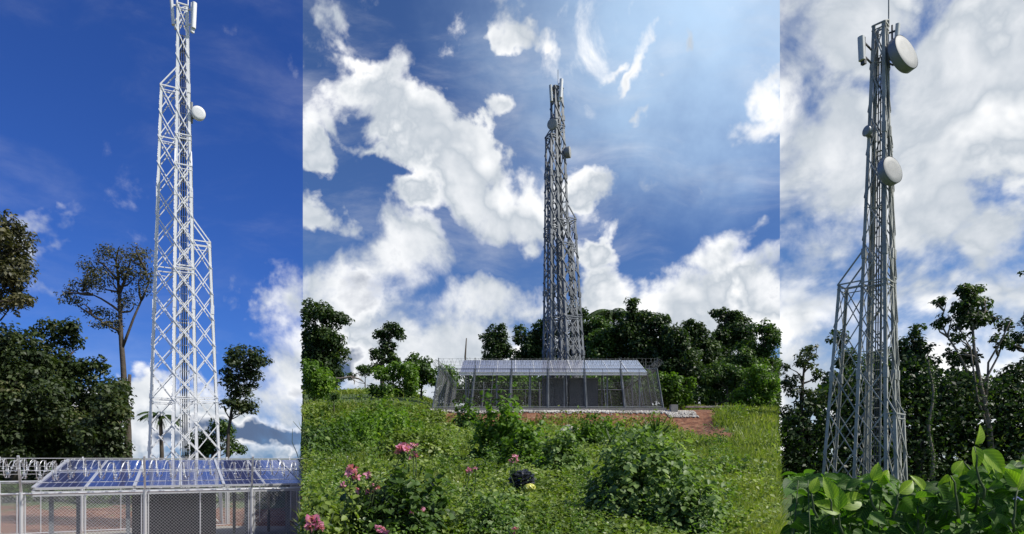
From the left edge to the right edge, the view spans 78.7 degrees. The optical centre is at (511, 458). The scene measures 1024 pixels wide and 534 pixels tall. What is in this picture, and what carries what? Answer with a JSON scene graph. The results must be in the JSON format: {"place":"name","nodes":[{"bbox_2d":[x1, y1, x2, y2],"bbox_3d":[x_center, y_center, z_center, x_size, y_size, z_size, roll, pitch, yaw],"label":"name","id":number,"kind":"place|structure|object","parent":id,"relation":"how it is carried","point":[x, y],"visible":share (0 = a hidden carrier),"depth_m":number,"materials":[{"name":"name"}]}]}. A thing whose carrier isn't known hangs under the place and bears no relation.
{"place":"outdoors","nodes":[
{"label":"outdoors","id":0,"kind":"place"},
{"bbox_2d":[1,386,983,533],"bbox_3d":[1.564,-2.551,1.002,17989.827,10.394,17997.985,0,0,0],"label":"ground","id":1,"kind":"structure","parent":0,"point":[623,524],"depth_m":13.84,"materials":[{"name":"green plant"}]},
{"bbox_2d":[1,480,29,501],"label":"leafy shrub","id":2,"kind":"object","parent":1,"relation":"on","point":[7,487],"visible":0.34,"depth_m":30.83,"materials":[{"name":"green plant"}]},
{"bbox_2d":[0,209,40,320],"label":"leafy tree","id":3,"kind":"object","parent":1,"relation":"on","point":[15,263],"visible":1,"depth_m":34.17,"materials":[{"name":"green plant"}]},
{"bbox_2d":[1,484,60,501],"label":"leafy shrub","id":4,"kind":"object","parent":1,"relation":"on","point":[24,490],"visible":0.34,"depth_m":30.76,"materials":[{"name":"green plant"}]},
{"bbox_2d":[0,321,82,486],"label":"leafy tree","id":5,"kind":"object","parent":1,"relation":"on","point":[31,397],"visible":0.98,"depth_m":34.97,"materials":[{"name":"green plant"}]},
{"bbox_2d":[41,489,75,501],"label":"leafy shrub","id":6,"kind":"object","parent":1,"relation":"on","point":[64,496],"visible":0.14,"depth_m":30.84,"materials":[{"name":"green plant"}]},
{"bbox_2d":[0,405,123,487],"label":"wood undergrowth","id":7,"kind":"object","parent":1,"relation":"on","point":[31,475],"visible":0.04,"depth_m":40.95,"materials":[{"name":"green plant"}]},
{"bbox_2d":[23,316,136,472],"bbox_3d":[-27.378,-3.246,38.634,6.797,10.706,6.104,0,0,0],"label":"leafy tree","id":8,"kind":"object","parent":1,"relation":"on","point":[78,370],"visible":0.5,"depth_m":37.59,"materials":[{"name":"green plant"}]},
{"bbox_2d":[67,489,99,502],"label":"leafy shrub","id":9,"kind":"object","parent":1,"relation":"on","point":[88,499],"visible":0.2,"depth_m":30.32,"materials":[{"name":"green plant"}]},
{"bbox_2d":[67,378,135,489],"bbox_3d":[-21.595,-1.139,32.951,2.988,6.560,3.328,0,0,-39],"label":"leafy tree","id":10,"kind":"object","parent":1,"relation":"on","point":[107,428],"visible":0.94,"depth_m":32.54,"materials":[{"name":"green plant"}]},
{"bbox_2d":[53,241,158,459],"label":"tall slim tree","id":11,"kind":"object","parent":1,"relation":"on","point":[87,281],"visible":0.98,"depth_m":41.81,"materials":[{"name":"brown plant"}]},
{"bbox_2d":[93,488,131,503],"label":"leafy shrub","id":12,"kind":"object","parent":1,"relation":"on","point":[108,498],"visible":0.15,"depth_m":30.34,"materials":[{"name":"green plant"}]},
{"bbox_2d":[114,488,142,503],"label":"leafy shrub","id":13,"kind":"object","parent":1,"relation":"on","point":[122,499],"visible":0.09,"depth_m":30.03,"materials":[{"name":"green plant"}]},
{"bbox_2d":[137,411,181,459],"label":"palm tree","id":14,"kind":"object","parent":1,"relation":"on","point":[160,423],"visible":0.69,"depth_m":35.91,"materials":[{"name":"green plant"}]},
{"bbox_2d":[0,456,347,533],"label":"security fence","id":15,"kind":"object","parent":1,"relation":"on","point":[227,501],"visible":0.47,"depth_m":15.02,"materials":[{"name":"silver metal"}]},
{"bbox_2d":[55,526,298,533],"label":"gravel pad","id":16,"kind":"object","parent":1,"relation":"on","point":[260,529],"depth_m":21.78,"materials":[{"name":"grey gravel"}]},
{"bbox_2d":[31,459,301,533],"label":"solar canopy","id":17,"kind":"object","parent":16,"relation":"on","point":[93,480],"visible":0.7,"depth_m":17.56,"materials":[{"name":"blue glass"}]},
{"bbox_2d":[131,487,215,533],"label":"equipment cabinet","id":18,"kind":"object","parent":16,"relation":"on","point":[210,503],"visible":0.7,"depth_m":17.73,"materials":[{"name":"metal"}]},
{"bbox_2d":[147,0,222,523],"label":"lattice tower","id":19,"kind":"structure","parent":16,"relation":"on","point":[182,96],"depth_m":23.79,"materials":[{"name":"silver metal"}]},
{"bbox_2d":[181,418,247,459],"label":"leafy tree","id":20,"kind":"object","parent":1,"relation":"on","point":[206,448],"visible":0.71,"depth_m":39.81,"materials":[{"name":"green plant"}]},
{"bbox_2d":[223,486,257,500],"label":"leafy shrub","id":21,"kind":"object","parent":1,"relation":"on","point":[240,494],"visible":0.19,"depth_m":30.95,"materials":[{"name":"green plant"}]},
{"bbox_2d":[217,343,272,459],"bbox_3d":[-16.122,-2.463,38.025,3.522,9.071,2.494,0,0,0],"label":"leafy tree","id":22,"kind":"object","parent":1,"relation":"on","point":[255,360],"visible":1,"depth_m":37.80,"materials":[{"name":"green plant"}]},
{"bbox_2d":[242,485,284,501],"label":"leafy shrub","id":23,"kind":"object","parent":1,"relation":"on","point":[263,495],"visible":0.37,"depth_m":30.99,"materials":[{"name":"green plant"}]},
{"bbox_2d":[303,514,333,533],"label":"flowering plant","id":24,"kind":"object","parent":1,"relation":"on","point":[316,525],"visible":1,"depth_m":5.48,"materials":[{"name":"pink plant"}]},
{"bbox_2d":[300,358,339,401],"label":"leafy shrub","id":25,"kind":"object","parent":1,"relation":"on","point":[317,381],"visible":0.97,"depth_m":43.37,"materials":[{"name":"green plant"}]},
{"bbox_2d":[299,297,354,394],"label":"leafy tree","id":26,"kind":"object","parent":1,"relation":"on","point":[324,345],"visible":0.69,"depth_m":61.24,"materials":[{"name":"green plant"}]},
{"bbox_2d":[331,373,363,383],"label":"fallen branch","id":27,"kind":"object","parent":26,"relation":"attached to","point":[342,378],"visible":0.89,"depth_m":56.93,"materials":[{"name":"brown plant"}]},
{"bbox_2d":[292,410,362,467],"bbox_3d":[-5.354,-0.580,18.194,1.898,1.753,4.548,0,0,-10],"label":"leafy shrub","id":28,"kind":"object","parent":1,"relation":"on","point":[317,434],"visible":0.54,"depth_m":17.72,"materials":[{"name":"green plant"}]},
{"bbox_2d":[296,481,362,533],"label":"leafy shrub","id":29,"kind":"object","parent":1,"relation":"on","point":[321,506],"visible":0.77,"depth_m":6.11,"materials":[{"name":"green plant"}]},
{"bbox_2d":[325,392,339,410],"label":"leafy shrub","id":30,"kind":"object","parent":1,"relation":"on","point":[333,395],"visible":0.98,"depth_m":35.90,"materials":[{"name":"green plant"}]},
{"bbox_2d":[326,464,389,533],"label":"flowering plant","id":31,"kind":"object","parent":1,"relation":"on","point":[351,469],"visible":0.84,"depth_m":6.32,"materials":[{"name":"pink plant"}]},
{"bbox_2d":[345,364,373,387],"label":"leafy tree","id":32,"kind":"object","parent":1,"relation":"on","point":[363,369],"visible":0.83,"depth_m":71.52,"materials":[{"name":"green plant"}]},
{"bbox_2d":[323,398,425,451],"bbox_3d":[-5.385,-1.175,24.039,4.525,2.322,6.450,0,0,0],"label":"leafy shrub","id":33,"kind":"object","parent":1,"relation":"on","point":[359,426],"visible":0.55,"depth_m":23.15,"materials":[{"name":"green plant"}]},
{"bbox_2d":[374,519,397,533],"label":"flowering plant","id":34,"kind":"object","parent":1,"relation":"on","point":[380,529],"visible":1,"depth_m":5.68,"materials":[{"name":"pink plant"}]},
{"bbox_2d":[368,320,406,385],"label":"leafy tree","id":35,"kind":"object","parent":1,"relation":"on","point":[387,333],"visible":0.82,"depth_m":65.82,"materials":[{"name":"green plant"}]},
{"bbox_2d":[366,361,421,397],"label":"leafy shrub","id":36,"kind":"object","parent":1,"relation":"on","point":[406,372],"visible":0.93,"depth_m":49.62,"materials":[{"name":"green plant"}]},
{"bbox_2d":[334,464,455,533],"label":"leafy shrub","id":37,"kind":"object","parent":1,"relation":"on","point":[408,502],"visible":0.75,"depth_m":6.43,"materials":[{"name":"green plant"}]},
{"bbox_2d":[363,423,454,461],"bbox_3d":[-3.086,-0.408,18.983,2.760,1.340,2.928,0,0,32],"label":"leafy shrub","id":38,"kind":"object","parent":1,"relation":"on","point":[415,437],"visible":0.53,"depth_m":18.61,"materials":[{"name":"green plant"}]},
{"bbox_2d":[389,439,428,492],"bbox_3d":[-1.155,0.452,6.865,0.495,1.335,0.423,0,0,-43],"label":"flowering plant","id":39,"kind":"object","parent":1,"relation":"on","point":[401,448],"visible":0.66,"depth_m":6.84,"materials":[{"name":"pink plant"}]},
{"bbox_2d":[395,503,432,533],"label":"flowering plant","id":40,"kind":"object","parent":1,"relation":"on","point":[419,514],"visible":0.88,"depth_m":6.23,"materials":[{"name":"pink plant"}]},
{"bbox_2d":[402,352,436,397],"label":"leafy tree","id":41,"kind":"object","parent":1,"relation":"on","point":[425,373],"visible":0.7,"depth_m":53.49,"materials":[{"name":"green plant"}]},
{"bbox_2d":[428,363,463,407],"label":"leafy shrub","id":42,"kind":"object","parent":1,"relation":"on","point":[455,375],"visible":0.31,"depth_m":53.02,"materials":[{"name":"green plant"}]},
{"bbox_2d":[451,394,480,430],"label":"leafy shrub","id":43,"kind":"object","parent":1,"relation":"on","point":[459,422],"visible":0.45,"depth_m":32.70,"materials":[{"name":"green plant"}]},
{"bbox_2d":[452,462,481,499],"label":"flowering plant","id":44,"kind":"object","parent":1,"relation":"on","point":[468,470],"visible":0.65,"depth_m":8.44,"materials":[{"name":"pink plant"}]},
{"bbox_2d":[454,374,485,406],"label":"leafy shrub","id":45,"kind":"object","parent":1,"relation":"on","point":[479,395],"visible":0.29,"depth_m":52.70,"materials":[{"name":"green plant"}]},
{"bbox_2d":[470,359,502,406],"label":"leafy shrub","id":46,"kind":"object","parent":1,"relation":"on","point":[483,378],"visible":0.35,"depth_m":52.11,"materials":[{"name":"green plant"}]},
{"bbox_2d":[460,381,524,464],"bbox_3d":[-0.286,-0.900,17.509,1.954,2.496,2.037,0,0,27],"label":"leafy shrub","id":47,"kind":"object","parent":1,"relation":"on","point":[507,426],"visible":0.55,"depth_m":17.19,"materials":[{"name":"green plant"}]},
{"bbox_2d":[450,487,534,533],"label":"leafy shrub","id":48,"kind":"object","parent":1,"relation":"on","point":[481,498],"visible":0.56,"depth_m":6.83,"materials":[{"name":"green plant"}]},
{"bbox_2d":[478,322,514,404],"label":"leafy tree","id":49,"kind":"object","parent":1,"relation":"on","point":[495,345],"visible":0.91,"depth_m":67.66,"materials":[{"name":"green plant"}]},
{"bbox_2d":[495,375,528,406],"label":"leafy shrub","id":50,"kind":"object","parent":1,"relation":"on","point":[507,392],"visible":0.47,"depth_m":51.83,"materials":[{"name":"green plant"}]},
{"bbox_2d":[503,517,520,533],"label":"flowering plant","id":51,"kind":"object","parent":1,"relation":"on","point":[514,528],"visible":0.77,"depth_m":5.92,"materials":[{"name":"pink plant"}]},
{"bbox_2d":[508,452,521,493],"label":"flowering plant","id":52,"kind":"object","parent":1,"relation":"on","point":[511,461],"visible":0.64,"depth_m":9.46,"materials":[{"name":"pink plant"}]},
{"bbox_2d":[508,469,535,490],"bbox_3d":[0.149,0.324,9.606,0.441,0.334,0.365,0,0,0],"label":"plastic bag","id":53,"kind":"object","parent":1,"relation":"on","point":[524,475],"visible":0.76,"depth_m":9.48,"materials":[{"name":"black plastic"}]},
{"bbox_2d":[497,420,548,475],"bbox_3d":[0.324,-0.191,13.992,1.520,1.356,1.438,0,0,41],"label":"leafy shrub","id":54,"kind":"object","parent":1,"relation":"on","point":[526,437],"visible":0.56,"depth_m":13.83,"materials":[{"name":"green plant"}]},
{"bbox_2d":[299,385,750,533],"bbox_3d":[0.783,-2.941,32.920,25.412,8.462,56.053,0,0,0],"label":"tall weeds","id":55,"kind":"object","parent":1,"relation":"on","point":[549,508],"visible":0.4,"depth_m":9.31,"materials":[{"name":"green plant"}]},
{"bbox_2d":[514,375,541,407],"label":"leafy shrub","id":56,"kind":"object","parent":1,"relation":"on","point":[534,400],"visible":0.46,"depth_m":52.47,"materials":[{"name":"green plant"}]},
{"bbox_2d":[523,483,535,490],"bbox_3d":[0.261,0.424,9.303,0.195,0.116,0.138,0,0,0],"label":"plastic wrapper","id":57,"kind":"object","parent":1,"relation":"on","point":[530,486],"visible":0.95,"depth_m":9.26,"materials":[{"name":"yellow plastic"}]},
{"bbox_2d":[508,316,557,378],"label":"leafy tree","id":58,"kind":"object","parent":1,"relation":"on","point":[532,346],"visible":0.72,"depth_m":65.21,"materials":[{"name":"green plant"}]},
{"bbox_2d":[285,387,790,533],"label":"meadow grass","id":59,"kind":"structure","parent":1,"relation":"on","point":[754,438],"depth_m":20.69,"materials":[{"name":"green plant"}]},
{"bbox_2d":[429,358,666,410],"bbox_3d":[2.220,-4.422,44.400,14.611,3.610,12.429,0,0,0],"label":"security fence","id":60,"kind":"object","parent":1,"relation":"on","point":[510,389],"visible":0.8,"depth_m":38.60,"materials":[{"name":"metal"}]},
{"bbox_2d":[531,425,594,479],"bbox_3d":[1.050,-0.022,13.006,1.357,1.358,1.384,0,0,0],"label":"leafy shrub","id":61,"kind":"object","parent":1,"relation":"on","point":[564,452],"visible":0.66,"depth_m":12.84,"materials":[{"name":"green plant"}]},
{"bbox_2d":[542,78,585,407],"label":"lattice tower","id":62,"kind":"structure","parent":1,"relation":"on","point":[561,324],"depth_m":44.63,"materials":[{"name":"metal"}]},
{"bbox_2d":[555,303,595,357],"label":"leafy tree","id":63,"kind":"object","parent":1,"relation":"on","point":[586,327],"visible":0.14,"depth_m":63.24,"materials":[{"name":"green plant"}]},
{"bbox_2d":[567,413,625,447],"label":"leafy shrub","id":64,"kind":"object","parent":1,"relation":"on","point":[587,427],"visible":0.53,"depth_m":21.80,"materials":[{"name":"green plant"}]},
{"bbox_2d":[589,375,621,407],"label":"leafy shrub","id":65,"kind":"object","parent":1,"relation":"on","point":[604,387],"visible":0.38,"depth_m":52.59,"materials":[{"name":"green plant"}]},
{"bbox_2d":[584,315,627,359],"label":"leafy tree","id":66,"kind":"object","parent":1,"relation":"on","point":[602,340],"visible":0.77,"depth_m":60.70,"materials":[{"name":"green plant"}]},
{"bbox_2d":[590,423,625,445],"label":"spiky plant","id":67,"kind":"object","parent":1,"relation":"on","point":[606,435],"visible":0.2,"depth_m":20.80,"materials":[{"name":"green plant"}]},
{"bbox_2d":[585,308,640,385],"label":"leafy tree","id":68,"kind":"object","parent":1,"relation":"on","point":[612,314],"visible":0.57,"depth_m":65.01,"materials":[{"name":"green plant"}]},
{"bbox_2d":[608,375,640,407],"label":"leafy shrub","id":69,"kind":"object","parent":1,"relation":"on","point":[612,379],"visible":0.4,"depth_m":52.58,"materials":[{"name":"green plant"}]},
{"bbox_2d":[597,424,663,453],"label":"leafy shrub","id":70,"kind":"object","parent":1,"relation":"on","point":[621,437],"visible":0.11,"depth_m":17.89,"materials":[{"name":"green plant"}]},
{"bbox_2d":[613,297,671,406],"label":"leafy tree","id":71,"kind":"object","parent":1,"relation":"on","point":[638,336],"visible":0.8,"depth_m":59.35,"materials":[{"name":"green plant"}]},
{"bbox_2d":[627,367,660,407],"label":"leafy shrub","id":72,"kind":"object","parent":1,"relation":"on","point":[647,392],"visible":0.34,"depth_m":52.59,"materials":[{"name":"green plant"}]},
{"bbox_2d":[579,424,724,530],"bbox_3d":[1.811,0.322,8.237,2.023,1.574,2.081,0,0,0],"label":"leafy shrub","id":73,"kind":"object","parent":1,"relation":"on","point":[627,476],"visible":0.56,"depth_m":7.95,"materials":[{"name":"green plant"}]},
{"bbox_2d":[640,414,676,438],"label":"spiky plant","id":74,"kind":"object","parent":1,"relation":"on","point":[654,426],"visible":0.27,"depth_m":23.61,"materials":[{"name":"green plant"}]},
{"bbox_2d":[651,371,685,409],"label":"leafy shrub","id":75,"kind":"object","parent":1,"relation":"on","point":[665,379],"visible":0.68,"depth_m":51.93,"materials":[{"name":"green plant"}]},
{"bbox_2d":[649,322,705,379],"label":"leafy tree","id":76,"kind":"object","parent":1,"relation":"on","point":[680,356],"visible":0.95,"depth_m":57.23,"materials":[{"name":"green plant"}]},
{"bbox_2d":[663,376,700,409],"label":"leafy shrub","id":77,"kind":"object","parent":1,"relation":"on","point":[682,400],"visible":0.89,"depth_m":51.71,"materials":[{"name":"green plant"}]},
{"bbox_2d":[585,355,782,412],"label":"wood undergrowth","id":78,"kind":"object","parent":1,"relation":"on","point":[715,385],"visible":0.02,"depth_m":60.93,"materials":[{"name":"green plant"}]},
{"bbox_2d":[635,467,734,533],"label":"leafy shrub","id":79,"kind":"object","parent":1,"relation":"on","point":[681,517],"visible":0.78,"depth_m":7.20,"materials":[{"name":"green plant"}]},
{"bbox_2d":[679,318,724,405],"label":"leafy tree","id":80,"kind":"object","parent":1,"relation":"on","point":[699,336],"visible":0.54,"depth_m":59.47,"materials":[{"name":"green plant"}]},
{"bbox_2d":[685,406,734,407],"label":"concrete slab","id":81,"kind":"structure","parent":1,"relation":"on","point":[702,406],"depth_m":43.80,"materials":[{"name":"grey concrete"}]},
{"bbox_2d":[690,383,745,406],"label":"leafy shrub","id":82,"kind":"object","parent":1,"relation":"on","point":[706,396],"visible":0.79,"depth_m":49.89,"materials":[{"name":"green plant"}]},
{"bbox_2d":[700,360,750,405],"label":"leafy tree","id":83,"kind":"object","parent":1,"relation":"on","point":[729,374],"visible":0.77,"depth_m":49.64,"materials":[{"name":"green plant"}]},
{"bbox_2d":[701,306,756,391],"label":"leafy tree","id":84,"kind":"object","parent":1,"relation":"on","point":[731,332],"visible":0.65,"depth_m":61.36,"materials":[{"name":"green plant"}]},
{"bbox_2d":[710,453,764,476],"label":"leafy shrub","id":85,"kind":"object","parent":1,"relation":"on","point":[743,466],"visible":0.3,"depth_m":13.94,"materials":[{"name":"green plant"}]},
{"bbox_2d":[718,317,782,379],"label":"leafy tree","id":86,"kind":"object","parent":1,"relation":"on","point":[750,353],"visible":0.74,"depth_m":53.44,"materials":[{"name":"green plant"}]},
{"bbox_2d":[725,362,781,408],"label":"leafy shrub","id":87,"kind":"object","parent":1,"relation":"on","point":[761,385],"visible":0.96,"depth_m":46.56,"materials":[{"name":"green plant"}]},
{"bbox_2d":[778,344,827,472],"bbox_3d":[16.786,-2.600,36.214,2.990,8.117,2.765,0,0,0],"label":"leafy tree","id":88,"kind":"object","parent":1,"relation":"on","point":[789,385],"visible":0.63,"depth_m":35.84,"materials":[{"name":"green plant"}]},
{"bbox_2d":[779,469,882,533],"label":"broadleaf shrub","id":89,"kind":"object","parent":1,"relation":"on","point":[821,503],"visible":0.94,"depth_m":3.71,"materials":[{"name":"green plant"}]},
{"bbox_2d":[813,329,877,472],"bbox_3d":[20.498,-3.217,37.853,4.487,9.363,2.697,0,0,0],"label":"leafy tree","id":90,"kind":"object","parent":1,"relation":"on","point":[849,363],"visible":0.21,"depth_m":37.67,"materials":[{"name":"green plant"}]},
{"bbox_2d":[822,0,917,481],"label":"lattice tower","id":91,"kind":"structure","parent":1,"relation":"on","point":[898,51],"depth_m":21.65,"materials":[{"name":"metal"}]},
{"bbox_2d":[835,462,966,533],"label":"broadleaf shrub","id":92,"kind":"object","parent":1,"relation":"on","point":[903,504],"visible":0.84,"depth_m":3.61,"materials":[{"name":"green plant"}]},
{"bbox_2d":[780,349,1023,481],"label":"wood undergrowth","id":93,"kind":"object","parent":1,"relation":"on","point":[813,461],"visible":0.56,"depth_m":35.02,"materials":[{"name":"green plant"}]},
{"bbox_2d":[858,323,964,480],"bbox_3d":[23.379,-3.227,37.090,5.861,9.490,4.624,0,0,0],"label":"leafy tree","id":94,"kind":"object","parent":1,"relation":"on","point":[916,345],"visible":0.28,"depth_m":36.62,"materials":[{"name":"green plant"}]},
{"bbox_2d":[924,357,937,478],"bbox_3d":[21.835,-2.115,32.505,0.646,6.346,0.469,0,0,0],"label":"vine trunk","id":95,"kind":"object","parent":1,"relation":"on","point":[930,439],"visible":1,"depth_m":32.45,"materials":[{"name":"brown plant"}]},
{"bbox_2d":[910,425,1023,533],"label":"broadleaf shrub","id":96,"kind":"object","parent":1,"relation":"on","point":[986,501],"visible":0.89,"depth_m":3.57,"materials":[{"name":"green plant"}]},
{"bbox_2d":[927,283,1014,448],"bbox_3d":[25.829,-4.164,35.168,4.784,11.232,2.752,0,0,0],"label":"leafy tree","id":97,"kind":"object","parent":1,"relation":"on","point":[968,314],"visible":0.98,"depth_m":34.92,"materials":[{"name":"green plant"}]},
{"bbox_2d":[933,356,1021,465],"bbox_3d":[28.062,-2.523,38.212,5.523,7.935,4.265,0,0,0],"label":"leafy tree","id":98,"kind":"object","parent":1,"relation":"on","point":[950,363],"visible":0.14,"depth_m":37.40,"materials":[{"name":"green plant"}]},
{"bbox_2d":[989,271,1023,460],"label":"leafy tree","id":99,"kind":"object","parent":1,"relation":"on","point":[1018,338],"visible":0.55,"depth_m":35.91,"materials":[{"name":"green plant"}]},
{"bbox_2d":[0,0,1023,458],"label":"sky","id":100,"kind":"structure","parent":0,"point":[377,161],"materials":[{"name":"blue"}]},
{"bbox_2d":[430,408,698,417],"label":"white gravel","id":101,"kind":"structure","parent":0,"point":[686,413],"depth_m":37.95,"materials":[{"name":"white gravel"}]},
{"bbox_2d":[669,404,677,411],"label":"concrete block","id":102,"kind":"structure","parent":101,"relation":"on","point":[673,407],"depth_m":37.99,"materials":[{"name":"grey concrete"}]},
{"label":"compound floor","id":103,"kind":"structure","parent":0,"visible":0},
{"bbox_2d":[459,360,646,407],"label":"solar canopy","id":104,"kind":"object","parent":103,"relation":"on","point":[550,364],"visible":0.93,"depth_m":41.46,"materials":[{"name":"silver metal"}]},
{"bbox_2d":[542,378,565,407],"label":"metal frame","id":105,"kind":"object","parent":103,"relation":"on","point":[555,403],"visible":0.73,"depth_m":41.27,"materials":[{"name":"metal"}]},
{"bbox_2d":[567,378,598,407],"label":"gate","id":106,"kind":"structure","parent":103,"relation":"on","point":[571,381],"depth_m":41.27,"materials":[{"name":"metal"}]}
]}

